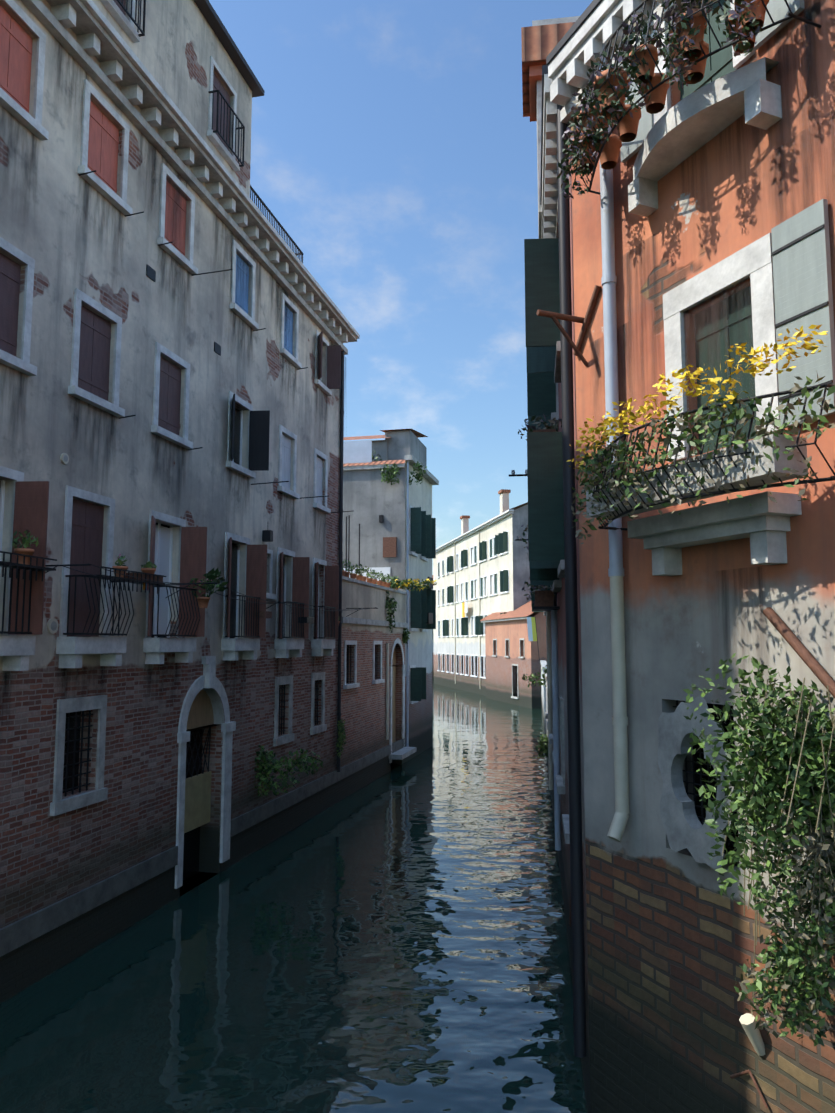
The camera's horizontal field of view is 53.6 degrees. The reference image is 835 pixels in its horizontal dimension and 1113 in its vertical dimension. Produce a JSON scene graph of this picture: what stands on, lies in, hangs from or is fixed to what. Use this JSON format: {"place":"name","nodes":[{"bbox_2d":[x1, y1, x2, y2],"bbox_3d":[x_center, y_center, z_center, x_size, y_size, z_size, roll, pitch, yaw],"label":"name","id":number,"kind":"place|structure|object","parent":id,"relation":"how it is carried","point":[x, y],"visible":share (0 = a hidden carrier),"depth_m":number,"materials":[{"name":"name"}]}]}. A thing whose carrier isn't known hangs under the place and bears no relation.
{"place":"outdoors","nodes":[
{"label":"outdoors","id":0,"kind":"place"},
{"bbox_2d":[0,0,377,1003],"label":"building","id":1,"kind":"structure","parent":0,"point":[176,330],"depth_m":14.25,"materials":[{"name":"grey paint"}]},
{"bbox_2d":[253,719,346,795],"bbox_3d":[-3.175,5.035,21.188,2.371,1.295,5.872,0,-6,2],"label":"climbing plant","id":2,"kind":"object","parent":1,"relation":"attached to","point":[266,762],"visible":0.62,"depth_m":18.62,"materials":[{"name":"green plant"}]},
{"bbox_2d":[0,676,589,1112],"bbox_3d":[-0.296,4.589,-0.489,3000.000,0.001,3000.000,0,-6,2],"label":"canal water","id":3,"kind":"structure","parent":0,"point":[394,940],"depth_m":11.51,"materials":[{"name":"green liquid"}]},
{"bbox_2d":[433,489,538,695],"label":"cream palazzo","id":4,"kind":"structure","parent":3,"relation":"on","point":[481,571],"depth_m":76.26,"materials":[{"name":"beige paint"}]},
{"bbox_2d":[480,601,546,708],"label":"brick house","id":5,"kind":"structure","parent":3,"relation":"on","point":[515,649],"depth_m":62.10,"materials":[{"name":"orange"}]},
{"bbox_2d":[338,515,416,801],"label":"terrace house","id":6,"kind":"structure","parent":0,"point":[373,684],"depth_m":27.64,"materials":[{"name":"red brick"}]},
{"bbox_2d":[342,559,436,643],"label":"terrace plants","id":7,"kind":"object","parent":6,"relation":"on","point":[395,583],"visible":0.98,"depth_m":29.78,"materials":[{"name":"green plant"}]},
{"bbox_2d":[342,429,438,761],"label":"grey house","id":8,"kind":"structure","parent":0,"point":[396,522],"depth_m":33.55,"materials":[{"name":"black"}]},
{"bbox_2d":[372,450,426,485],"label":"rooftop plants","id":9,"kind":"object","parent":8,"relation":"attached to","point":[417,476],"visible":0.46,"depth_m":33.09,"materials":[{"name":"green plant"}]},
{"bbox_2d":[209,0,592,574],"label":"sky","id":10,"kind":"structure","parent":0,"point":[392,141],"materials":[{"name":"blue"}]},
{"bbox_2d":[432,575,433,675],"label":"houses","id":11,"kind":"structure","parent":0,"point":[432,650],"depth_m":115.09,"materials":[{"name":"white"}]},
{"bbox_2d":[509,16,600,1112],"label":"red house","id":12,"kind":"structure","parent":0,"point":[552,348],"depth_m":10.13,"materials":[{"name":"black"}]},
{"bbox_2d":[518,414,561,757],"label":"plants","id":13,"kind":"object","parent":12,"relation":"attached to","point":[543,745],"visible":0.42,"depth_m":14.98,"materials":[{"name":"green plant"}]},
{"bbox_2d":[546,0,834,1112],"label":"salmon house","id":14,"kind":"structure","parent":0,"point":[704,222],"depth_m":6.48,"materials":[{"name":"orange paint"}]},
{"bbox_2d":[557,0,834,1046],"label":"plants","id":15,"kind":"object","parent":14,"relation":"attached to","point":[775,764],"visible":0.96,"depth_m":5.28,"materials":[{"name":"green plant"}]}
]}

